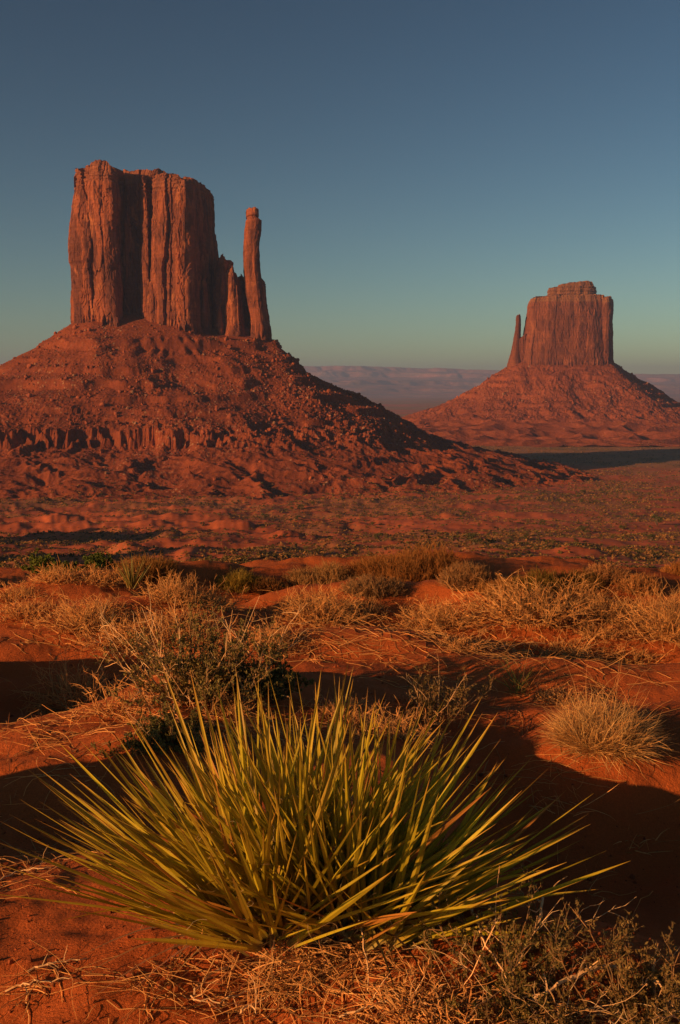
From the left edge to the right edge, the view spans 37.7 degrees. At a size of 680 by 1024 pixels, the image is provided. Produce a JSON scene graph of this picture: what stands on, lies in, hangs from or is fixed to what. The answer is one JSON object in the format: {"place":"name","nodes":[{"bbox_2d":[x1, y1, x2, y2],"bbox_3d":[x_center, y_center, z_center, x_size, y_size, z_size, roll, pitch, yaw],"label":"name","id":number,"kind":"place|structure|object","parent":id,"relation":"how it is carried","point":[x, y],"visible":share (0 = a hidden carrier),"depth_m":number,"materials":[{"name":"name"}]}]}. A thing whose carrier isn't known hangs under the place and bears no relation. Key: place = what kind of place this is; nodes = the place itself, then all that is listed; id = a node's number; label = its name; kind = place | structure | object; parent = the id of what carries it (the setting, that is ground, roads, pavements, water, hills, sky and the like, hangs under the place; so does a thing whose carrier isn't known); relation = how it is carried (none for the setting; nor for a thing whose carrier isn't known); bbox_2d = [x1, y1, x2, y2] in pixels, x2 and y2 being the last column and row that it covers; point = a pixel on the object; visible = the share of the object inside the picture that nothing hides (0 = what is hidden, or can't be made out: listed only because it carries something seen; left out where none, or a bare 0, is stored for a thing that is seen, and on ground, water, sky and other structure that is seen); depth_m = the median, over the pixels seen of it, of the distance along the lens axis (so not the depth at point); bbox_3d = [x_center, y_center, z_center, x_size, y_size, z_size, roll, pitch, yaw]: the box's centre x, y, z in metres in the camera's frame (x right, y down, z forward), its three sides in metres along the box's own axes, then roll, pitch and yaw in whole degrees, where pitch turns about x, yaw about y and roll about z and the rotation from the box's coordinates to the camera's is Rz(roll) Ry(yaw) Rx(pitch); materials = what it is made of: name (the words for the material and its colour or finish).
{"place":"outdoors","nodes":[
{"label":"outdoors","id":0,"kind":"place"},
{"bbox_2d":[0,397,679,1023],"bbox_3d":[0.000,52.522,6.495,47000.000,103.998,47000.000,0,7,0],"label":"desert ground","id":1,"kind":"structure","parent":0,"point":[626,803],"depth_m":5.35,"materials":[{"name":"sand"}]},
{"bbox_2d":[0,580,50,605],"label":"dry bush","id":2,"kind":"object","parent":1,"relation":"on","point":[21,593],"visible":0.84,"depth_m":9.93,"materials":[{"name":"plant"}]},
{"bbox_2d":[0,849,58,879],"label":"dry stick","id":3,"kind":"object","parent":1,"relation":"on","point":[27,869],"visible":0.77,"depth_m":3.29,"materials":[{"name":"beige wood"}]},
{"bbox_2d":[0,590,63,628],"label":"dry bush","id":4,"kind":"object","parent":1,"relation":"on","point":[24,611],"visible":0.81,"depth_m":8.17,"materials":[{"name":"plant"}]},
{"bbox_2d":[5,968,70,991],"bbox_3d":[-0.739,1.147,2.440,0.148,0.091,0.084,-3,8,-26],"label":"dry stick","id":5,"kind":"object","parent":1,"relation":"on","point":[24,983],"visible":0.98,"depth_m":2.44,"materials":[{"name":"beige wood"}]},
{"bbox_2d":[20,548,63,573],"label":"green bush","id":6,"kind":"object","parent":1,"relation":"on","point":[39,561],"visible":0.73,"depth_m":13.90,"materials":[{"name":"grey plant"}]},
{"bbox_2d":[16,558,97,588],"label":"dry bush","id":7,"kind":"object","parent":1,"relation":"on","point":[48,576],"visible":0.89,"depth_m":10.33,"materials":[{"name":"plant"}]},
{"bbox_2d":[27,948,87,972],"bbox_3d":[-0.711,1.149,2.511,0.148,0.093,0.039,-2,7,-18],"label":"dry stick","id":8,"kind":"object","parent":1,"relation":"on","point":[40,966],"visible":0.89,"depth_m":2.51,"materials":[{"name":"beige wood"}]},
{"bbox_2d":[0,647,139,714],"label":"twiggy bush","id":9,"kind":"object","parent":1,"relation":"on","point":[66,696],"visible":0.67,"depth_m":6.52,"materials":[{"name":"plant"}]},
{"bbox_2d":[61,560,82,570],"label":"green bush","id":10,"kind":"object","parent":1,"relation":"on","point":[66,564],"visible":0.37,"depth_m":14.64,"materials":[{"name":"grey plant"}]},
{"bbox_2d":[27,582,141,647],"bbox_3d":[-1.971,0.831,7.829,0.918,0.502,0.912,5,9,35],"label":"dry bush","id":11,"kind":"object","parent":1,"relation":"on","point":[85,614],"visible":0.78,"depth_m":7.78,"materials":[{"name":"plant"}]},
{"bbox_2d":[82,551,119,568],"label":"green bush","id":12,"kind":"object","parent":1,"relation":"on","point":[99,560],"visible":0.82,"depth_m":14.80,"materials":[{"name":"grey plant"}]},
{"bbox_2d":[61,562,153,589],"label":"dry bush","id":13,"kind":"object","parent":1,"relation":"on","point":[100,576],"visible":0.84,"depth_m":10.37,"materials":[{"name":"plant"}]},
{"bbox_2d":[56,611,166,658],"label":"dry bush","id":14,"kind":"object","parent":1,"relation":"on","point":[124,634],"visible":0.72,"depth_m":7.41,"materials":[{"name":"plant"}]},
{"bbox_2d":[69,666,159,726],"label":"twiggy bush","id":15,"kind":"object","parent":1,"relation":"on","point":[110,705],"visible":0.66,"depth_m":5.15,"materials":[{"name":"plant"}]},
{"bbox_2d":[112,554,151,588],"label":"yucca","id":16,"kind":"object","parent":1,"relation":"on","point":[130,581],"visible":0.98,"depth_m":10.08,"materials":[{"name":"green plant"}]},
{"bbox_2d":[114,552,178,581],"bbox_3d":[-2.097,0.611,10.811,0.755,0.393,0.669,0,7,0],"label":"brush mound","id":17,"kind":"object","parent":1,"relation":"on","point":[161,567],"visible":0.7,"depth_m":10.70,"materials":[{"name":"brown plant"}]},
{"bbox_2d":[91,696,216,761],"bbox_3d":[-0.799,0.967,4.421,0.470,0.325,0.501,3,8,24],"label":"sage bush","id":18,"kind":"object","parent":1,"relation":"on","point":[159,731],"visible":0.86,"depth_m":4.38,"materials":[{"name":"green plant"}]},
{"bbox_2d":[119,601,238,658],"bbox_3d":[-1.238,0.897,7.561,0.984,0.388,0.914,0,7,0],"label":"dry bush","id":19,"kind":"object","parent":1,"relation":"on","point":[167,632],"visible":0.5,"depth_m":7.55,"materials":[{"name":"plant"}]},
{"bbox_2d":[129,566,234,611],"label":"dry bush","id":20,"kind":"object","parent":1,"relation":"on","point":[171,593],"visible":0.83,"depth_m":8.22,"materials":[{"name":"plant"}]},
{"bbox_2d":[83,591,311,718],"bbox_3d":[-0.759,0.729,5.213,1.209,0.691,1.124,0,7,0],"label":"sage bush","id":21,"kind":"object","parent":1,"relation":"on","point":[210,670],"visible":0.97,"depth_m":5.16,"materials":[{"name":"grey plant"}]},
{"bbox_2d":[178,585,250,610],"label":"dry bush","id":22,"kind":"object","parent":1,"relation":"on","point":[220,600],"visible":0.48,"depth_m":8.37,"materials":[{"name":"plant"}]},
{"bbox_2d":[178,689,276,719],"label":"dry bush","id":23,"kind":"object","parent":1,"relation":"on","point":[228,708],"visible":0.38,"depth_m":5.03,"materials":[{"name":"plant"}]},
{"bbox_2d":[190,964,268,1014],"bbox_3d":[-0.263,1.122,2.364,0.140,0.114,0.186,4,8,28],"label":"dry stick","id":24,"kind":"object","parent":1,"relation":"on","point":[205,979],"visible":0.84,"depth_m":2.32,"materials":[{"name":"beige wood"}]},
{"bbox_2d":[211,567,260,592],"bbox_3d":[-1.152,0.744,11.075,0.596,0.293,0.574,7,10,43],"label":"brush mound","id":25,"kind":"object","parent":1,"relation":"on","point":[238,580],"visible":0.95,"depth_m":10.96,"materials":[{"name":"green plant"}]},
{"bbox_2d":[232,971,268,1013],"bbox_3d":[-0.205,1.130,2.287,0.085,0.141,0.070,0,7,0],"label":"dry stick","id":26,"kind":"object","parent":1,"relation":"on","point":[244,1007],"visible":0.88,"depth_m":2.28,"materials":[{"name":"beige wood"}]},
{"bbox_2d":[208,611,329,659],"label":"dry bush","id":27,"kind":"object","parent":1,"relation":"on","point":[258,636],"visible":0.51,"depth_m":6.98,"materials":[{"name":"plant"}]},
{"bbox_2d":[249,575,291,594],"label":"brush mound","id":28,"kind":"object","parent":1,"relation":"on","point":[264,586],"visible":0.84,"depth_m":10.96,"materials":[{"name":"brown plant"}]},
{"bbox_2d":[232,643,313,703],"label":"sage bush","id":29,"kind":"object","parent":1,"relation":"on","point":[280,679],"visible":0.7,"depth_m":5.27,"materials":[{"name":"green plant"}]},
{"bbox_2d":[0,159,594,500],"bbox_3d":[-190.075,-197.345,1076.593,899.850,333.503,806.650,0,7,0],"label":"sandstone butte","id":30,"kind":"object","parent":1,"relation":"on","point":[143,249],"visible":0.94,"depth_m":959.71,"materials":[{"name":"red stone"}]},
{"bbox_2d":[0,324,592,496],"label":"rubble","id":31,"kind":"object","parent":30,"relation":"on","point":[226,392],"visible":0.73,"depth_m":958.52,"materials":[{"name":"stone"}]},
{"bbox_2d":[296,504,307,509],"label":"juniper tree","id":32,"kind":"object","parent":1,"relation":"on","point":[300,507],"visible":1,"depth_m":641.46,"materials":[{"name":"green plant"}]},
{"bbox_2d":[0,661,628,1023],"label":"yucca plant","id":33,"kind":"object","parent":1,"relation":"on","point":[312,853],"visible":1,"depth_m":2.36,"materials":[{"name":"plant"}]},
{"bbox_2d":[281,558,355,585],"bbox_3d":[-0.232,0.709,11.350,0.909,0.415,0.822,0,7,0],"label":"brush mound","id":34,"kind":"object","parent":1,"relation":"on","point":[326,573],"visible":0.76,"depth_m":11.24,"materials":[{"name":"brown plant"}]},
{"bbox_2d":[256,575,384,628],"bbox_3d":[-0.150,0.815,8.426,1.049,0.535,0.968,-4,8,-32],"label":"dry bush","id":35,"kind":"object","parent":1,"relation":"on","point":[323,611],"visible":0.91,"depth_m":8.36,"materials":[{"name":"plant"}]},
{"bbox_2d":[0,337,679,568],"bbox_3d":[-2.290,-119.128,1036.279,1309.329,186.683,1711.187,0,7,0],"label":"scrub","id":36,"kind":"object","parent":1,"relation":"on","point":[625,551],"visible":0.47,"depth_m":446.01,"materials":[{"name":"plant"}]},
{"bbox_2d":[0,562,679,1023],"bbox_3d":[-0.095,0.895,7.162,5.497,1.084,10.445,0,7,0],"label":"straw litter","id":37,"kind":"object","parent":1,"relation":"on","point":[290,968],"visible":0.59,"depth_m":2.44,"materials":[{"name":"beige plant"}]},
{"bbox_2d":[297,684,391,724],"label":"dry bush","id":38,"kind":"object","parent":1,"relation":"on","point":[331,705],"visible":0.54,"depth_m":5.17,"materials":[{"name":"plant"}]},
{"bbox_2d":[353,907,368,990],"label":"dry stick","id":39,"kind":"object","parent":1,"relation":"on","point":[363,948],"visible":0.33,"depth_m":2.32,"materials":[{"name":"brown wood"}]},
{"bbox_2d":[334,585,391,622],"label":"dry bush","id":40,"kind":"object","parent":1,"relation":"on","point":[372,606],"visible":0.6,"depth_m":8.56,"materials":[{"name":"plant"}]},
{"bbox_2d":[336,570,406,601],"bbox_3d":[0.305,0.670,8.989,0.683,0.277,0.554,0,7,0],"label":"brush mound","id":41,"kind":"object","parent":1,"relation":"on","point":[363,583],"visible":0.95,"depth_m":8.92,"materials":[{"name":"brown plant"}]},
{"bbox_2d":[375,532,383,539],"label":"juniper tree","id":42,"kind":"object","parent":1,"relation":"on","point":[378,534],"visible":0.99,"depth_m":409.60,"materials":[{"name":"green plant"}]},
{"bbox_2d":[339,976,434,1017],"bbox_3d":[0.106,1.066,2.203,0.214,0.118,0.051,2,7,12],"label":"dry stick","id":43,"kind":"object","parent":1,"relation":"on","point":[355,1011],"visible":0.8,"depth_m":2.21,"materials":[{"name":"brown wood"}]},
{"bbox_2d":[343,695,451,754],"bbox_3d":[0.236,1.085,4.940,0.576,0.261,0.604,5,8,33],"label":"dry bush","id":44,"kind":"object","parent":1,"relation":"on","point":[403,729],"visible":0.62,"depth_m":4.97,"materials":[{"name":"plant"}]},
{"bbox_2d":[343,534,466,581],"bbox_3d":[0.841,0.607,11.492,1.716,0.655,1.453,0,7,0],"label":"brush mound","id":45,"kind":"object","parent":1,"relation":"on","point":[414,565],"visible":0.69,"depth_m":11.30,"materials":[{"name":"brown plant"}]},
{"bbox_2d":[350,946,518,1023],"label":"dry bush","id":46,"kind":"object","parent":1,"relation":"on","point":[429,998],"visible":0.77,"depth_m":2.18,"materials":[{"name":"plant"}]},
{"bbox_2d":[373,594,496,634],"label":"dry bush","id":47,"kind":"object","parent":1,"relation":"on","point":[426,618],"visible":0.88,"depth_m":8.30,"materials":[{"name":"plant"}]},
{"bbox_2d":[391,654,495,729],"bbox_3d":[0.573,0.984,5.489,0.605,0.392,0.534,0,7,0],"label":"thorn bush","id":48,"kind":"object","parent":1,"relation":"on","point":[430,704],"visible":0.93,"depth_m":5.48,"materials":[{"name":"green plant"}]},
{"bbox_2d":[412,626,511,663],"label":"dry bush","id":49,"kind":"object","parent":1,"relation":"on","point":[457,646],"visible":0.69,"depth_m":7.06,"materials":[{"name":"plant"}]},
{"bbox_2d":[434,559,493,595],"bbox_3d":[1.118,0.568,8.969,0.559,0.326,0.514,0,7,0],"label":"brush mound","id":50,"kind":"object","parent":1,"relation":"on","point":[467,576],"visible":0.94,"depth_m":8.88,"materials":[{"name":"brown plant"}]},
{"bbox_2d":[463,532,482,544],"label":"juniper tree","id":51,"kind":"object","parent":1,"relation":"on","point":[471,535],"visible":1,"depth_m":340.37,"materials":[{"name":"green plant"}]},
{"bbox_2d":[464,760,497,787],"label":"bare weed","id":52,"kind":"object","parent":1,"relation":"on","point":[483,772],"visible":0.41,"depth_m":4.93,"materials":[{"name":"plant"}]},
{"bbox_2d":[304,366,679,397],"bbox_3d":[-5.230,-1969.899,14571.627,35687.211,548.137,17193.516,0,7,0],"label":"mesa","id":53,"kind":"structure","parent":1,"relation":"on","point":[375,382],"depth_m":16695.54,"materials":[{"name":"stone"}]},
{"bbox_2d":[475,575,527,598],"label":"brush mound","id":54,"kind":"object","parent":1,"relation":"on","point":[482,587],"visible":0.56,"depth_m":8.68,"materials":[{"name":"brown plant"}]},
{"bbox_2d":[428,567,619,643],"bbox_3d":[1.529,0.788,8.333,1.566,0.620,1.488,0,7,0],"label":"dry bush","id":55,"kind":"object","parent":1,"relation":"on","point":[508,608],"visible":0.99,"depth_m":8.20,"materials":[{"name":"plant"}]},
{"bbox_2d":[402,849,650,1023],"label":"thorn bush","id":56,"kind":"object","parent":1,"relation":"on","point":[510,954],"visible":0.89,"depth_m":2.23,"materials":[{"name":"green plant"}]},
{"bbox_2d":[469,909,513,977],"bbox_3d":[0.320,1.015,2.356,0.085,0.106,0.399,-1,7,-10],"label":"dry stick","id":57,"kind":"object","parent":56,"relation":"hanging from","point":[489,950],"visible":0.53,"depth_m":2.29,"materials":[{"name":"brown wood"}]},
{"bbox_2d":[491,642,569,650],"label":"dry stick","id":58,"kind":"object","parent":1,"relation":"on","point":[524,643],"visible":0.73,"depth_m":7.84,"materials":[{"name":"brown wood"}]},
{"bbox_2d":[488,627,580,694],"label":"grass tuft","id":59,"kind":"object","parent":1,"relation":"on","point":[519,686],"visible":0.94,"depth_m":6.07,"materials":[{"name":"plant"}]},
{"bbox_2d":[507,565,563,595],"bbox_3d":[1.703,0.591,8.825,0.576,0.251,0.523,0,7,0],"label":"brush mound","id":60,"kind":"object","parent":1,"relation":"on","point":[540,577],"visible":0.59,"depth_m":8.76,"materials":[{"name":"brown plant"}]},
{"bbox_2d":[401,281,679,446],"bbox_3d":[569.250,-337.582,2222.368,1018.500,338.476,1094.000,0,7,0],"label":"sandstone butte","id":61,"kind":"object","parent":1,"relation":"on","point":[568,327],"visible":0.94,"depth_m":2058.80,"materials":[{"name":"red stone"}]},
{"bbox_2d":[421,364,678,428],"bbox_3d":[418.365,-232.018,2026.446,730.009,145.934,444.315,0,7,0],"label":"rubble","id":62,"kind":"object","parent":61,"relation":"on","point":[503,393],"visible":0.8,"depth_m":2052.06,"materials":[{"name":"stone"}]},
{"bbox_2d":[515,876,567,973],"bbox_3d":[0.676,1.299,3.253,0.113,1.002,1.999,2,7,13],"label":"dry stick","id":63,"kind":"object","parent":1,"relation":"on","point":[541,906],"visible":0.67,"depth_m":2.35,"materials":[{"name":"brown wood"}]},
{"bbox_2d":[471,944,623,1023],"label":"thorn bush","id":64,"kind":"object","parent":1,"relation":"on","point":[564,1018],"visible":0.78,"depth_m":2.13,"materials":[{"name":"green plant"}]},
{"bbox_2d":[522,680,591,707],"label":"dry bush","id":65,"kind":"object","parent":1,"relation":"on","point":[553,694],"visible":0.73,"depth_m":5.88,"materials":[{"name":"plant"}]},
{"bbox_2d":[501,627,628,662],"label":"dry bush","id":66,"kind":"object","parent":1,"relation":"on","point":[572,654],"visible":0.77,"depth_m":7.74,"materials":[{"name":"plant"}]},
{"bbox_2d":[515,844,616,899],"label":"bare weed","id":67,"kind":"object","parent":1,"relation":"on","point":[583,883],"visible":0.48,"depth_m":4.46,"materials":[{"name":"plant"}]},
{"bbox_2d":[512,961,621,1017],"bbox_3d":[0.497,1.045,2.187,0.308,0.130,0.052,-3,7,-20],"label":"dry stick","id":68,"kind":"object","parent":1,"relation":"on","point":[559,982],"visible":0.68,"depth_m":2.18,"materials":[{"name":"beige wood"}]},
{"bbox_2d":[527,780,616,816],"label":"bare weed","id":69,"kind":"object","parent":1,"relation":"on","point":[567,803],"visible":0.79,"depth_m":4.72,"materials":[{"name":"plant"}]},
{"bbox_2d":[554,566,604,592],"bbox_3d":[2.138,0.604,8.985,0.548,0.244,0.481,0,7,0],"label":"brush mound","id":70,"kind":"object","parent":1,"relation":"on","point":[564,576],"visible":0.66,"depth_m":8.91,"materials":[{"name":"brown plant"}]},
{"bbox_2d":[547,569,612,612],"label":"dry bush","id":71,"kind":"object","parent":1,"relation":"on","point":[580,589],"visible":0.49,"depth_m":8.58,"materials":[{"name":"plant"}]},
{"bbox_2d":[578,526,589,532],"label":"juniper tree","id":72,"kind":"object","parent":1,"relation":"on","point":[585,529],"visible":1,"depth_m":452.49,"materials":[{"name":"green plant"}]},
{"bbox_2d":[564,616,629,644],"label":"dry bush","id":73,"kind":"object","parent":1,"relation":"on","point":[605,635],"visible":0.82,"depth_m":8.01,"materials":[{"name":"plant"}]},
{"bbox_2d":[529,652,679,778],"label":"golden tuft","id":74,"kind":"object","parent":1,"relation":"on","point":[612,733],"visible":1,"depth_m":5.05,"materials":[{"name":"plant"}]},
{"bbox_2d":[568,587,644,627],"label":"dry bush","id":75,"kind":"object","parent":1,"relation":"on","point":[615,613],"visible":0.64,"depth_m":8.33,"materials":[{"name":"plant"}]},
{"bbox_2d":[540,898,679,1023],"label":"thorn bush","id":76,"kind":"object","parent":1,"relation":"on","point":[629,984],"visible":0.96,"depth_m":2.15,"materials":[{"name":"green plant"}]},
{"bbox_2d":[585,562,637,585],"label":"brush mound","id":77,"kind":"object","parent":1,"relation":"on","point":[614,575],"visible":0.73,"depth_m":8.98,"materials":[{"name":"brown plant"}]},
{"bbox_2d":[597,641,673,664],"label":"dry bush","id":78,"kind":"object","parent":1,"relation":"on","point":[637,655],"visible":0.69,"depth_m":7.76,"materials":[{"name":"plant"}]},
{"bbox_2d":[614,570,662,595],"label":"brush mound","id":79,"kind":"object","parent":1,"relation":"on","point":[639,582],"visible":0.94,"depth_m":8.75,"materials":[{"name":"brown plant"}]},
{"bbox_2d":[600,573,679,652],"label":"dry bush","id":80,"kind":"object","parent":1,"relation":"on","point":[670,625],"visible":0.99,"depth_m":8.03,"materials":[{"name":"plant"}]},
{"bbox_2d":[613,829,678,855],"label":"bare weed","id":81,"kind":"object","parent":1,"relation":"on","point":[643,843],"visible":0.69,"depth_m":4.65,"materials":[{"name":"plant"}]},
{"bbox_2d":[647,534,655,540],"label":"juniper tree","id":82,"kind":"object","parent":1,"relation":"on","point":[652,536],"visible":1,"depth_m":399.04,"materials":[{"name":"green plant"}]},
{"bbox_2d":[650,514,662,524],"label":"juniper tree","id":83,"kind":"object","parent":1,"relation":"on","point":[659,519],"visible":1,"depth_m":510.14,"materials":[{"name":"green plant"}]},
{"bbox_2d":[641,979,678,1012],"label":"dry stick","id":84,"kind":"object","parent":1,"relation":"on","point":[656,982],"visible":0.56,"depth_m":2.16,"materials":[{"name":"beige wood"}]},
{"bbox_2d":[660,559,679,575],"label":"brush mound","id":85,"kind":"object","parent":1,"relation":"on","point":[673,568],"visible":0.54,"depth_m":9.41,"materials":[{"name":"brown plant"}]},
{"bbox_2d":[0,0,679,373],"label":"sky","id":86,"kind":"structure","parent":0,"point":[417,173],"materials":[{"name":"blue"}]}
]}

